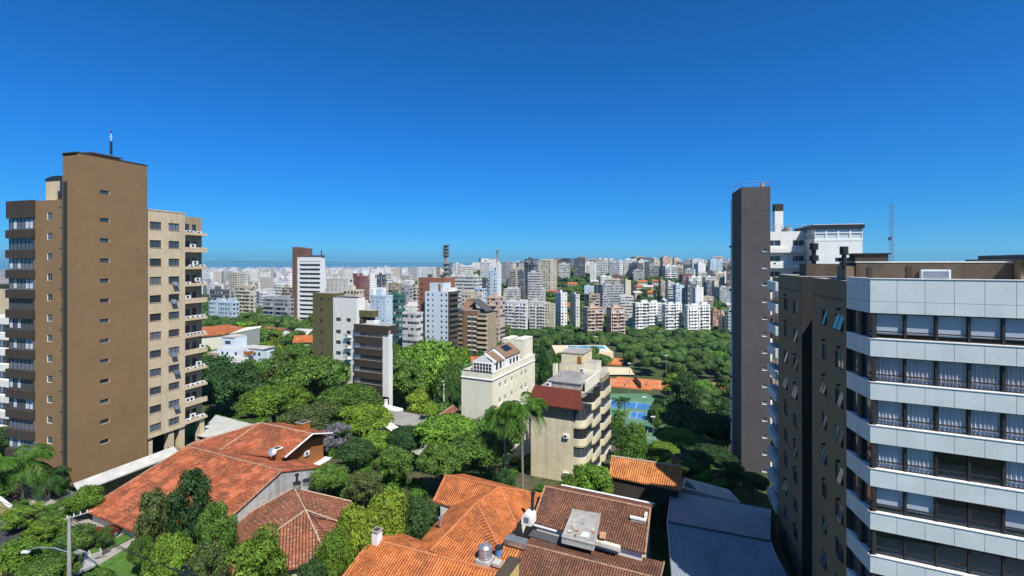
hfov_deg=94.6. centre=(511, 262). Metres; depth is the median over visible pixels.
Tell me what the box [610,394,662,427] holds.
court surround
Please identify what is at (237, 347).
house
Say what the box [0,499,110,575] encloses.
road
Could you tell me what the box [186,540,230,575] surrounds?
tree
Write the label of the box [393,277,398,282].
city building
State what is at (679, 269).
city building
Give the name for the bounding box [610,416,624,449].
tree
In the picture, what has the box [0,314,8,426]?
apartment building
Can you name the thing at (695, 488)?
annexe
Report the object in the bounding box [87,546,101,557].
planter
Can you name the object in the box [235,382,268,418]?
tree
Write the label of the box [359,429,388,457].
tree
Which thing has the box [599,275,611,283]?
city building
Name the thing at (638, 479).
house
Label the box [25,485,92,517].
street base
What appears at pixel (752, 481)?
tree
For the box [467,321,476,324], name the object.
window
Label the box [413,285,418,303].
city building
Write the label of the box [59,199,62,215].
window
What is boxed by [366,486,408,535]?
tree
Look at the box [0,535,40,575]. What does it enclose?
tree
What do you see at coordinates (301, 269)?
window
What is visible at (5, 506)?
garden wall
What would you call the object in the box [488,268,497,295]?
city building
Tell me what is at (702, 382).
tree
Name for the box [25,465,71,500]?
palm tree
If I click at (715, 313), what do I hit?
city building
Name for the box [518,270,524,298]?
city building
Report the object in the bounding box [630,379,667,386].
tennis court
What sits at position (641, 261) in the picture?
city building
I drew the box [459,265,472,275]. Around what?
city building
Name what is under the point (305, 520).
house
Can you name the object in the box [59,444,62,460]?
window
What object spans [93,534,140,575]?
lawn
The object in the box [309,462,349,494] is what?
tree
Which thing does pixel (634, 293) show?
house
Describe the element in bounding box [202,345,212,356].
tree
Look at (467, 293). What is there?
city building
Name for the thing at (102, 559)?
garden path
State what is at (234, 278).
city building
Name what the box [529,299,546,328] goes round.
city building
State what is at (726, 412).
tree
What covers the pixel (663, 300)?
house
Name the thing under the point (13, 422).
bay window
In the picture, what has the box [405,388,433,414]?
tree
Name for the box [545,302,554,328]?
city building
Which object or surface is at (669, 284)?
city building
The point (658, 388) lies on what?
court apron
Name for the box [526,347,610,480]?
apartment building
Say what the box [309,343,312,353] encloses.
tree
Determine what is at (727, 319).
city building
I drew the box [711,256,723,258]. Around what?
city building
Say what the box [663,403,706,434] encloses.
tree
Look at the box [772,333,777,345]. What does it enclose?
window
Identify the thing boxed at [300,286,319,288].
window
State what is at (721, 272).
city building
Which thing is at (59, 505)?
tree
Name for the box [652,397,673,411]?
tree
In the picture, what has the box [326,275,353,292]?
city building
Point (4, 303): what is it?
apartment building
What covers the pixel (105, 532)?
tree
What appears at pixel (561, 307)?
city building
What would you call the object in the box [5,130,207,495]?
apartment tower
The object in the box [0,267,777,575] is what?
ground
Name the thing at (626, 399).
palm tree
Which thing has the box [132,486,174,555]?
tree
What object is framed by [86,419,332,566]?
house
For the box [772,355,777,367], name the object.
window
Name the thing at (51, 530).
tree
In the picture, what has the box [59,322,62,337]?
window
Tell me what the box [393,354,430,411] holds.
tree
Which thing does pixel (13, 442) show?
bay window
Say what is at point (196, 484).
tree
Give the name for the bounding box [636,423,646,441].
tree
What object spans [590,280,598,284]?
house
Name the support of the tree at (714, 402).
on the ground at (659, 548)
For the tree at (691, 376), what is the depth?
227.86 m
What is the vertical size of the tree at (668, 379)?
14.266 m
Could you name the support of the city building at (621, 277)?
on the ground at (659, 548)
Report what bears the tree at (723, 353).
on the ground at (659, 548)
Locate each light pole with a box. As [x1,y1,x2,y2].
[628,363,630,393]
[642,396,646,429]
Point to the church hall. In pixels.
(212, 339)
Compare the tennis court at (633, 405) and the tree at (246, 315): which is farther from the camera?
the tree at (246, 315)
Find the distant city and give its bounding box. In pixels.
[202,258,706,294]
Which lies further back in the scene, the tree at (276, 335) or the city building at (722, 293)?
the city building at (722, 293)
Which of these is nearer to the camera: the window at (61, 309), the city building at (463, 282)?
the window at (61, 309)
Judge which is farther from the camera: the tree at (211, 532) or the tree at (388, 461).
the tree at (388, 461)
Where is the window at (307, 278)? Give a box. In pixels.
[300,277,319,279]
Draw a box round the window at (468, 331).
[467,330,476,333]
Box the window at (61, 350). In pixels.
[59,342,62,358]
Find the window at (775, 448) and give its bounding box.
[772,442,777,454]
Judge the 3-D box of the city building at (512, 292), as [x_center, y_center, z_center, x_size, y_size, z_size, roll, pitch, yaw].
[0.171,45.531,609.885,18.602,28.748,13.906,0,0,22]
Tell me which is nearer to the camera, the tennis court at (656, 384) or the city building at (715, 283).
the tennis court at (656, 384)
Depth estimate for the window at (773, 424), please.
66.70 m
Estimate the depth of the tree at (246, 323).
254.66 m
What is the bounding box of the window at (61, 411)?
[59,403,62,419]
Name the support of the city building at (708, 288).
on the ground at (659, 548)
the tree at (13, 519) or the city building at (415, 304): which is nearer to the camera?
the tree at (13, 519)
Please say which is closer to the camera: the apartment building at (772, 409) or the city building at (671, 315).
the apartment building at (772, 409)
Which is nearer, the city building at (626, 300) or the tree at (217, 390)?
the tree at (217, 390)
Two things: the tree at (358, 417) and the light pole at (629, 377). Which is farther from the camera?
the light pole at (629, 377)
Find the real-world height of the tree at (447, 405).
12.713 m
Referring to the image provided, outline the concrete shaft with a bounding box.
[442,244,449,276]
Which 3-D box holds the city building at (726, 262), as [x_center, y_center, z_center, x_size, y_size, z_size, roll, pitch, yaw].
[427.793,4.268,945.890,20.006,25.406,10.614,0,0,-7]
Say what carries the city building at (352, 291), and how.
on the ground at (659, 548)
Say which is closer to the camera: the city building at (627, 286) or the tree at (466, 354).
the tree at (466, 354)
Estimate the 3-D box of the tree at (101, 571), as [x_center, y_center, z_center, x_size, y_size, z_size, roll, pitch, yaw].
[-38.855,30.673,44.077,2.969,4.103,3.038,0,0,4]
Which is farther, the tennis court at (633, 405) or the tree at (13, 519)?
the tennis court at (633, 405)
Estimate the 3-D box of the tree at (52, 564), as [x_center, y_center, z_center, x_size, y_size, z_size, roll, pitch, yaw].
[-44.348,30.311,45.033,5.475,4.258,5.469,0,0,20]
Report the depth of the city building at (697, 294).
552.11 m
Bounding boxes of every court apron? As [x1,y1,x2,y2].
[607,358,624,365]
[610,378,653,390]
[610,397,653,410]
[615,407,665,425]
[617,377,662,389]
[623,424,685,449]
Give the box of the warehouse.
[197,415,251,439]
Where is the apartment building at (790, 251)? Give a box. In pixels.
[770,204,864,466]
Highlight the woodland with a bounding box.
[202,264,730,411]
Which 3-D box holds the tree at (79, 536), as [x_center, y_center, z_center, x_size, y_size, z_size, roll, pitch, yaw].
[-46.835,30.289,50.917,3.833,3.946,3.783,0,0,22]
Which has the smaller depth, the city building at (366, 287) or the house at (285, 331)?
the house at (285, 331)
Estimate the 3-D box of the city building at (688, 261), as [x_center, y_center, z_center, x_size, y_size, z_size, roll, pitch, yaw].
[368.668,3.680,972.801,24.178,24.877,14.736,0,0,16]
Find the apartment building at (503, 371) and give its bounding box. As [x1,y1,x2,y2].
[461,335,534,467]
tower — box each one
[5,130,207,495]
[292,247,324,320]
[729,181,769,472]
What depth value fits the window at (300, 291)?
317.61 m
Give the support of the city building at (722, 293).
on the ground at (659, 548)
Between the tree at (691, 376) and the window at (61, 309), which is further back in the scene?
the tree at (691, 376)
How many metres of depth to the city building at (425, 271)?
715.16 m
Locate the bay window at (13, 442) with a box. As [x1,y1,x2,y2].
[9,437,34,450]
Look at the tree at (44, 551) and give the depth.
48.37 m
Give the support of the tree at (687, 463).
on the ground at (659, 548)
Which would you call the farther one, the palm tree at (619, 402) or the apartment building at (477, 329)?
the apartment building at (477, 329)
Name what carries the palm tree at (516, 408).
on the ground at (659, 548)
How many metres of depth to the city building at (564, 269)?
793.66 m
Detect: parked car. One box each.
[72,549,97,575]
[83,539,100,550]
[89,524,121,548]
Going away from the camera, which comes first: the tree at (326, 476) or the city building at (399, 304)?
the tree at (326, 476)
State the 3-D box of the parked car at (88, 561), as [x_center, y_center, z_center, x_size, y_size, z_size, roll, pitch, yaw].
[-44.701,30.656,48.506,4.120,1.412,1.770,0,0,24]
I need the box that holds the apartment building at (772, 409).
[767,277,777,516]
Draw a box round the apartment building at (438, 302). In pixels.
[419,274,458,349]
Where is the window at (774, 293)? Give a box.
[772,290,777,301]
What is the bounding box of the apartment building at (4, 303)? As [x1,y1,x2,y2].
[0,284,8,313]
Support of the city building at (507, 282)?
on the ground at (659, 548)
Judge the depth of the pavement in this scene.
59.00 m
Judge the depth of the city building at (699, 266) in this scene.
835.47 m
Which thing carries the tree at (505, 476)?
on the ground at (659, 548)
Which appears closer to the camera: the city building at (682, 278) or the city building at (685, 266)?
the city building at (682, 278)
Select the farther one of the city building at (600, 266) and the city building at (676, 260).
the city building at (676, 260)
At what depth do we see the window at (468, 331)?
294.85 m
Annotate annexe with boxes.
[682,478,739,503]
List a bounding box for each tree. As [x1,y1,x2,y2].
[0,425,8,456]
[0,443,56,500]
[0,470,29,497]
[0,501,46,530]
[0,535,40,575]
[14,551,82,575]
[15,548,50,562]
[18,514,73,542]
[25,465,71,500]
[43,497,73,518]
[50,538,86,553]
[51,522,97,547]
[64,484,105,518]
[82,567,115,575]
[92,526,114,549]
[126,534,154,573]
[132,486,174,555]
[140,531,195,575]
[164,466,216,543]
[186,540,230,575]
[195,500,240,553]
[201,515,235,553]
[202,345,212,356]
[202,354,235,378]
[202,374,243,414]
[204,362,266,410]
[223,522,294,575]
[231,383,313,422]
[235,320,256,327]
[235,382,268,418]
[237,358,255,363]
[238,313,255,318]
[252,355,291,384]
[256,340,284,350]
[260,328,282,342]
[262,362,290,384]
[268,330,285,340]
[268,355,351,402]
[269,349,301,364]
[277,338,294,346]
[277,400,341,430]
[280,343,309,359]
[296,556,328,575]
[298,324,312,328]
[300,345,309,354]
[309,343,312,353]
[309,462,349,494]
[313,527,355,575]
[314,383,383,435]
[321,421,351,449]
[323,438,330,452]
[331,402,393,437]
[332,437,376,471]
[332,502,377,560]
[343,470,385,507]
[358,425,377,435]
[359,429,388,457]
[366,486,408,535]
[372,446,414,482]
[385,424,425,452]
[393,342,401,356]
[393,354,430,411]
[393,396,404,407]
[396,337,470,400]
[402,493,437,539]
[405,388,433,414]
[413,412,478,446]
[415,441,462,483]
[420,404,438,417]
[431,401,454,415]
[433,361,464,407]
[439,379,460,405]
[448,383,460,409]
[449,428,515,477]
[457,346,471,410]
[473,413,526,471]
[484,405,527,483]
[493,467,515,486]
[496,391,547,488]
[533,343,546,353]
[536,339,549,385]
[545,354,560,381]
[558,473,577,486]
[572,462,614,493]
[592,353,612,365]
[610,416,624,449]
[610,422,652,459]
[610,424,624,445]
[612,398,624,409]
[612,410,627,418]
[618,397,630,424]
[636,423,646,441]
[644,496,663,538]
[647,404,665,427]
[648,440,679,459]
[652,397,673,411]
[654,427,670,440]
[657,427,709,453]
[659,375,702,452]
[661,372,677,396]
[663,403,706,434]
[666,453,702,476]
[673,371,697,380]
[682,443,739,471]
[690,412,730,439]
[695,379,715,387]
[696,438,725,448]
[704,410,730,450]
[707,397,730,410]
[708,350,730,369]
[715,377,729,399]
[716,402,730,412]
[720,460,745,480]
[733,471,770,496]
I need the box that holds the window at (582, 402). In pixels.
[574,401,583,418]
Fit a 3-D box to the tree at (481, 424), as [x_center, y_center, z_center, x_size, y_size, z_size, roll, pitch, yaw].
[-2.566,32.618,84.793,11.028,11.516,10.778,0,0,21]
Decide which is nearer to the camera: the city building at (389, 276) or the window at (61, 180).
the window at (61, 180)
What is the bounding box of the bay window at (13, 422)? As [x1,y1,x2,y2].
[9,417,34,430]
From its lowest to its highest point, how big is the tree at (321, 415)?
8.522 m
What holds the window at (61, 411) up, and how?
in the apartment tower at (104, 333)
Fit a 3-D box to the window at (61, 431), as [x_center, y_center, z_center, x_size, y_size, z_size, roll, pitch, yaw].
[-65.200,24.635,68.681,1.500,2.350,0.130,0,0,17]
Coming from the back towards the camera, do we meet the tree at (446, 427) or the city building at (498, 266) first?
the city building at (498, 266)
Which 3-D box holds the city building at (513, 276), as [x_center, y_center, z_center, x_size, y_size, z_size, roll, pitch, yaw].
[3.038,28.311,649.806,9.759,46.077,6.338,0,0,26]
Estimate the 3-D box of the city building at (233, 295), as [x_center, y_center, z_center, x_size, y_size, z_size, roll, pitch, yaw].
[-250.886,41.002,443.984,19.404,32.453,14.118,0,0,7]
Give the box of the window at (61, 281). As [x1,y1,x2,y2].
[61,281,62,296]
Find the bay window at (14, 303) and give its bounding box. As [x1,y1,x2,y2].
[9,298,34,309]
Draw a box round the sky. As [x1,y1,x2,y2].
[0,0,1023,262]
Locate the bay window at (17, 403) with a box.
[9,397,34,410]
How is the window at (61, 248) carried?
in the apartment tower at (104, 333)
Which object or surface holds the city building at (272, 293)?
on the ground at (659, 548)
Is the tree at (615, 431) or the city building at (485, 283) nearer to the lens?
the tree at (615, 431)
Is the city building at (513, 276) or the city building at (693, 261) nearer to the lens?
the city building at (513, 276)
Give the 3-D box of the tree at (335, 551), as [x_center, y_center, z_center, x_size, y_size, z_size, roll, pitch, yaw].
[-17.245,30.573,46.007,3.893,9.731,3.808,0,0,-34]
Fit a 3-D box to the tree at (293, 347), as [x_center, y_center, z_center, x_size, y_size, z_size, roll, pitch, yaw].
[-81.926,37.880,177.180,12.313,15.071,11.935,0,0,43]
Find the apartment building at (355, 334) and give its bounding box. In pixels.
[313,292,396,431]
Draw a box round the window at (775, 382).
[772,377,777,389]
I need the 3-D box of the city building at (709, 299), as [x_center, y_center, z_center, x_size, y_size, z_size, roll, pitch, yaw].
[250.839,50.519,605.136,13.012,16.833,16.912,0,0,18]
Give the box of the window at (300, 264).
[300,264,319,265]
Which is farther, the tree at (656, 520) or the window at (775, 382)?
the window at (775, 382)
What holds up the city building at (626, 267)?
on the ground at (659, 548)
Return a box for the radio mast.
[888,197,893,260]
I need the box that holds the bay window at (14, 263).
[9,258,34,269]
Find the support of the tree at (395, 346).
on the ground at (659, 548)
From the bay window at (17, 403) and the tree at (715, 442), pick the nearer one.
the bay window at (17, 403)
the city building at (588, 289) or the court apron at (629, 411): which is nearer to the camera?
the court apron at (629, 411)
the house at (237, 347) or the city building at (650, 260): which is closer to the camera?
the house at (237, 347)
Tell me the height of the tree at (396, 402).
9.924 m
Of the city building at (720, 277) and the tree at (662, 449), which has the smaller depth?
the tree at (662, 449)
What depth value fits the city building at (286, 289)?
466.74 m
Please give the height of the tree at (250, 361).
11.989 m
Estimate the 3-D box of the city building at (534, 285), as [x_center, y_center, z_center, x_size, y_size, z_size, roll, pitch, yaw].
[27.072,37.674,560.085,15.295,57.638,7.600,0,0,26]
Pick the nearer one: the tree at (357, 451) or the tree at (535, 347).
the tree at (357, 451)
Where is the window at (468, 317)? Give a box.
[467,316,476,319]
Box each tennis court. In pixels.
[610,380,641,386]
[611,400,650,409]
[629,411,647,419]
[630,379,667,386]
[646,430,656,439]
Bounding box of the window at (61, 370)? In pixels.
[59,363,62,378]
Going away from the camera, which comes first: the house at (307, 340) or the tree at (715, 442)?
the tree at (715, 442)
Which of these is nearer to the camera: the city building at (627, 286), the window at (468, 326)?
the window at (468, 326)
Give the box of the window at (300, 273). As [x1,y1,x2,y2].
[300,273,319,274]
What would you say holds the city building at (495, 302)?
on the ground at (659, 548)
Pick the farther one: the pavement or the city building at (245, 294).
the city building at (245, 294)
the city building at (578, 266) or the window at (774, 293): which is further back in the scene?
the city building at (578, 266)
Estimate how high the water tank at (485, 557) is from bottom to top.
1.780 m
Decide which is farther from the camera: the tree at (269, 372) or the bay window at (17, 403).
the tree at (269, 372)
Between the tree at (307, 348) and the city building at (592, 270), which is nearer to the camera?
the tree at (307, 348)
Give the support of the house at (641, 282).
on the ground at (659, 548)
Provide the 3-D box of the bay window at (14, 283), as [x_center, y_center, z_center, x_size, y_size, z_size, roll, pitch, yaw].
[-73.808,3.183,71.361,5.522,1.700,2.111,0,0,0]
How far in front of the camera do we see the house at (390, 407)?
111.05 m
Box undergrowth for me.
[0,407,739,549]
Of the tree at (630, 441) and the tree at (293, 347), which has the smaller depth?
the tree at (630, 441)
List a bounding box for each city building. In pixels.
[209,282,223,288]
[209,286,229,300]
[209,298,239,317]
[228,271,240,297]
[231,291,258,306]
[235,283,255,312]
[241,272,248,284]
[259,290,266,306]
[260,288,274,294]
[263,295,293,316]
[268,291,274,296]
[275,283,285,297]
[282,285,291,297]
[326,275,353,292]
[343,286,363,296]
[353,273,364,296]
[359,273,369,302]
[370,290,392,323]
[377,273,385,287]
[383,271,392,293]
[386,291,405,347]
[388,282,402,293]
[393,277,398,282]
[401,280,414,284]
[401,284,412,303]
[402,307,422,347]
[406,301,418,311]
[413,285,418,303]
[421,267,435,276]
[448,262,451,276]
[450,273,481,305]
[453,263,462,275]
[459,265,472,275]
[461,289,481,307]
[474,286,486,302]
[480,262,491,277]
[482,279,488,296]
[486,293,504,341]
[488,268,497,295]
[496,261,500,295]
[499,261,512,284]
[504,287,520,300]
[505,299,527,330]
[506,277,509,287]
[510,267,517,286]
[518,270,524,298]
[524,257,538,296]
[528,270,541,301]
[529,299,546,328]
[539,259,556,291]
[542,287,545,300]
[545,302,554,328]
[556,290,566,329]
[558,262,569,278]
[560,258,572,267]
[570,292,579,326]
[573,257,584,276]
[583,304,602,335]
[584,285,593,293]
[584,293,599,306]
[585,262,589,275]
[590,261,595,282]
[596,258,605,278]
[598,282,623,313]
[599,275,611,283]
[604,258,613,272]
[604,278,619,283]
[606,304,625,332]
[609,261,622,275]
[611,274,623,283]
[620,294,633,327]
[623,279,630,294]
[624,258,635,262]
[624,259,628,276]
[629,262,642,276]
[632,300,657,329]
[633,269,643,280]
[637,257,653,264]
[638,259,647,264]
[644,261,648,275]
[649,264,658,276]
[658,278,664,298]
[658,302,666,321]
[660,256,672,275]
[662,302,681,330]
[663,265,676,278]
[665,280,673,299]
[673,283,684,305]
[674,258,680,264]
[676,264,682,278]
[679,274,691,283]
[683,264,690,272]
[684,283,695,304]
[684,301,710,329]
[685,259,690,264]
[685,268,694,274]
[686,276,701,286]
[691,259,701,267]
[692,285,703,303]
[694,262,705,272]
[698,271,706,276]
[702,276,715,288]
[703,295,713,305]
[704,281,711,295]
[706,269,712,276]
[708,259,722,270]
[710,308,721,326]
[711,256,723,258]
[712,280,718,296]
[713,271,725,283]
[714,272,724,284]
[714,285,730,302]
[718,313,723,332]
[722,259,730,267]
[724,308,730,331]
[727,263,730,285]
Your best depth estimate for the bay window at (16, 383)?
71.07 m
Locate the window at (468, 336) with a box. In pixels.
[467,335,476,338]
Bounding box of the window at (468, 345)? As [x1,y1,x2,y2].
[467,344,476,348]
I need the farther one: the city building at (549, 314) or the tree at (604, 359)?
the city building at (549, 314)
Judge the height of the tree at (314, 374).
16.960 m
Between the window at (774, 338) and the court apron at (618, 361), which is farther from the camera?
the court apron at (618, 361)
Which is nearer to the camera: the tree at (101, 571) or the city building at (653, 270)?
the tree at (101, 571)
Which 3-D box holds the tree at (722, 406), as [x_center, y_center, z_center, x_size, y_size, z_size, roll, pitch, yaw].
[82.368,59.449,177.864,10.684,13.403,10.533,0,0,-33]
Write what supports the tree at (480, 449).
on the ground at (659, 548)
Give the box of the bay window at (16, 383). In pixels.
[9,378,34,390]
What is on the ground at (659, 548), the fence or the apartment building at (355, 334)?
the apartment building at (355, 334)
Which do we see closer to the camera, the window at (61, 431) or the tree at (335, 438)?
the window at (61, 431)
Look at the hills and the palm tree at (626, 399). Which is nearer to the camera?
the palm tree at (626, 399)
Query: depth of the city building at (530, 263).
657.84 m
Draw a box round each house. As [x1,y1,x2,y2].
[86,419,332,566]
[207,334,274,363]
[223,473,351,575]
[264,327,291,334]
[292,335,312,345]
[295,328,312,334]
[342,474,540,575]
[374,399,402,430]
[381,410,427,454]
[439,405,460,414]
[493,484,664,575]
[567,282,576,285]
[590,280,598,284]
[609,455,681,528]
[631,291,641,299]
[632,285,642,290]
[637,280,647,284]
[642,285,653,290]
[647,291,656,297]
[651,279,657,286]
[659,298,672,302]
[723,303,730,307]
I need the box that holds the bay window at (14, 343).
[9,338,34,349]
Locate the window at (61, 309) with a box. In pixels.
[59,302,62,317]
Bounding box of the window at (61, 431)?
[59,424,62,439]
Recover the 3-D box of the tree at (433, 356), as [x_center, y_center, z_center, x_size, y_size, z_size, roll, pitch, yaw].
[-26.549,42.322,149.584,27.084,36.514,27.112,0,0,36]
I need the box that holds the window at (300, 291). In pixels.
[300,291,319,292]
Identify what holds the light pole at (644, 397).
on the court apron at (648, 441)
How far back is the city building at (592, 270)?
758.21 m
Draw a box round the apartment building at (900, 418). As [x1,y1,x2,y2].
[778,243,1023,575]
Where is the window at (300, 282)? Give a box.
[300,282,319,283]
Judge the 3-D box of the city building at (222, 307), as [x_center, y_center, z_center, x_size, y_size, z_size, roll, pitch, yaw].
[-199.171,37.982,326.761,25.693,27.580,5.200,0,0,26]
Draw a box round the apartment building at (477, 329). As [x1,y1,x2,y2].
[458,298,495,355]
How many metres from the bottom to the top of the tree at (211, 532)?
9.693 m
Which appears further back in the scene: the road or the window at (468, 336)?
the window at (468, 336)
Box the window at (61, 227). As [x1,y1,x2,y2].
[59,220,62,235]
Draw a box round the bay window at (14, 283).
[9,278,34,289]
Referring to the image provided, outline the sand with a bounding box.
[608,367,634,374]
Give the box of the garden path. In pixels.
[96,539,134,564]
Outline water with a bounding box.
[0,265,467,268]
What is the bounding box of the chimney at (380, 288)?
[375,287,385,294]
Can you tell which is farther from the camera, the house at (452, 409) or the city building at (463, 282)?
the city building at (463, 282)
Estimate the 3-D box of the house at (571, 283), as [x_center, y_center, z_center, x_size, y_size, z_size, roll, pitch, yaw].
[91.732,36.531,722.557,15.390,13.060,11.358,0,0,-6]
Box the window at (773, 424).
[772,420,777,432]
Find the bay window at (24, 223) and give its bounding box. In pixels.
[9,218,34,229]
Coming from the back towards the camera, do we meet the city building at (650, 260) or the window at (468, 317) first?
the city building at (650, 260)
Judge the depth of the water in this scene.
11376.61 m
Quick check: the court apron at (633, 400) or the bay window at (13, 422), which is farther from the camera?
the court apron at (633, 400)
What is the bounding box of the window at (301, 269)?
[300,268,319,270]
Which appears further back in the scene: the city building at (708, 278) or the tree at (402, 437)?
the city building at (708, 278)
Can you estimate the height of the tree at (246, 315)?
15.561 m
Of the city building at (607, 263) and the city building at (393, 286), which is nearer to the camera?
the city building at (393, 286)
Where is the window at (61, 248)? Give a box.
[59,240,62,255]
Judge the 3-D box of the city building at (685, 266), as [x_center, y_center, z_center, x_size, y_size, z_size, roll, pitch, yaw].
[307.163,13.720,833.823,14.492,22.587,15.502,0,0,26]
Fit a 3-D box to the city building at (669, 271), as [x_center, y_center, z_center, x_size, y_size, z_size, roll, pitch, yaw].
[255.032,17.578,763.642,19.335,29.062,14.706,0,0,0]
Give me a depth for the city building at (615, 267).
752.53 m
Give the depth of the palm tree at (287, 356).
132.52 m
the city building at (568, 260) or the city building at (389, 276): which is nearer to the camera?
the city building at (389, 276)
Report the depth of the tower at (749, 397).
84.14 m
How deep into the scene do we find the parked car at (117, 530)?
54.33 m
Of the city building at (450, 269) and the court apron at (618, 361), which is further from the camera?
the city building at (450, 269)
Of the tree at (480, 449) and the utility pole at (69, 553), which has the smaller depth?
the utility pole at (69, 553)
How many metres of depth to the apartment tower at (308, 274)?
318.31 m
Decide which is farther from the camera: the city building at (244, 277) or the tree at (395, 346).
the city building at (244, 277)
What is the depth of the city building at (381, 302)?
232.72 m
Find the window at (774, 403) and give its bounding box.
[772,399,777,410]
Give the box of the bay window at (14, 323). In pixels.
[9,318,34,329]
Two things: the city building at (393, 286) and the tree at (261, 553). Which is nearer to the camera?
the tree at (261, 553)
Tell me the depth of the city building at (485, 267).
796.67 m
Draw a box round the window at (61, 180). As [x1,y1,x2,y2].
[60,179,62,194]
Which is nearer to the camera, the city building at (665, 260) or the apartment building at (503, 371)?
the apartment building at (503, 371)
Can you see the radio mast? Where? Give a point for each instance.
(889, 238)
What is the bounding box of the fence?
[634,375,640,387]
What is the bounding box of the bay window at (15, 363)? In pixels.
[9,358,34,370]
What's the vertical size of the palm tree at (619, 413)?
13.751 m
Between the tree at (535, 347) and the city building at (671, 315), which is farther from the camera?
the city building at (671, 315)
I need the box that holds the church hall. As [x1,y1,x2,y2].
[202,324,260,349]
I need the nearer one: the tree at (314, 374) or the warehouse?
the warehouse
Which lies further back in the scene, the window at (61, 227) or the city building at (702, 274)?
the city building at (702, 274)
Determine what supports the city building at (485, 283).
on the ground at (659, 548)
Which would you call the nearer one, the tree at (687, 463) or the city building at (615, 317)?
the tree at (687, 463)
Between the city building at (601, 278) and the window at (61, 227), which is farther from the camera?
the city building at (601, 278)
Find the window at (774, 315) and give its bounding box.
[772,312,777,323]
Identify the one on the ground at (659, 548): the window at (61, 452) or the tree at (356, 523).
the tree at (356, 523)
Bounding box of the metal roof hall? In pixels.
[667,493,791,575]
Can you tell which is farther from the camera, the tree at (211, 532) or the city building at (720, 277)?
the city building at (720, 277)
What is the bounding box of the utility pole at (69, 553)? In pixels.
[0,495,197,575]
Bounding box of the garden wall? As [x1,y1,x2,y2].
[0,496,12,514]
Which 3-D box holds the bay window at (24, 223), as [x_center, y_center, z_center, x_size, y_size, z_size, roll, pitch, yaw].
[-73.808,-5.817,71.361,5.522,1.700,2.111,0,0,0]
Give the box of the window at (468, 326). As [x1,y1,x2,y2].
[467,325,476,329]
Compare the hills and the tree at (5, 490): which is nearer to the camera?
the tree at (5, 490)
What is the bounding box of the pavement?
[6,487,190,575]
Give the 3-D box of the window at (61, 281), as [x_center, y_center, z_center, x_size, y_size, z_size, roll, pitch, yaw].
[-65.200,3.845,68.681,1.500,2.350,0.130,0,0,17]
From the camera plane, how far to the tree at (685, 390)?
125.50 m
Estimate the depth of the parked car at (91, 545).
51.45 m
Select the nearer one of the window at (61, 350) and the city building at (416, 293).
the window at (61, 350)
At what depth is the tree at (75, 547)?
49.36 m
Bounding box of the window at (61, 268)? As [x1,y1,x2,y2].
[59,261,62,276]
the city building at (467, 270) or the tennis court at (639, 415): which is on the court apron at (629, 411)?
the tennis court at (639, 415)
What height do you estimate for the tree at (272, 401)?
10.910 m
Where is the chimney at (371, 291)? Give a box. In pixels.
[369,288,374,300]
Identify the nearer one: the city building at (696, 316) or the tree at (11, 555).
the tree at (11, 555)
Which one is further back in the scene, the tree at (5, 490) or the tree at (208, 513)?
the tree at (5, 490)
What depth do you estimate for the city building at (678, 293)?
582.57 m
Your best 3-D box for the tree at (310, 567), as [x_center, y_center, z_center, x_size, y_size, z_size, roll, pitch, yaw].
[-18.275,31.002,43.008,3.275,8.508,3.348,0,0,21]
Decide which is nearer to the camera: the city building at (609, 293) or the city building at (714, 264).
the city building at (609, 293)
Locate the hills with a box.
[0,261,514,264]
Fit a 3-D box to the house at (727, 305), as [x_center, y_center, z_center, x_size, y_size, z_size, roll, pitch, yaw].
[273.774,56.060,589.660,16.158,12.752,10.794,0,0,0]
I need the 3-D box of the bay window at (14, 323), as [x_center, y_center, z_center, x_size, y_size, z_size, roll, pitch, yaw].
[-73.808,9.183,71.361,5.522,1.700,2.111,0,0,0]
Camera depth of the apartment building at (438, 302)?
265.08 m
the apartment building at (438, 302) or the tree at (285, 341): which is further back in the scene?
the apartment building at (438, 302)
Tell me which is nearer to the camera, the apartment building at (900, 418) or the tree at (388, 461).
the apartment building at (900, 418)
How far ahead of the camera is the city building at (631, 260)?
844.08 m
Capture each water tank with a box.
[475,541,502,567]
[495,544,501,556]
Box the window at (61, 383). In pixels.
[61,383,62,398]
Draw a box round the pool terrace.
[552,345,613,357]
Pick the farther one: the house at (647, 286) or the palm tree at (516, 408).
the house at (647, 286)
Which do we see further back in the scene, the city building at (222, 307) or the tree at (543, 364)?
the city building at (222, 307)
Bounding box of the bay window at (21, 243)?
[9,238,34,249]

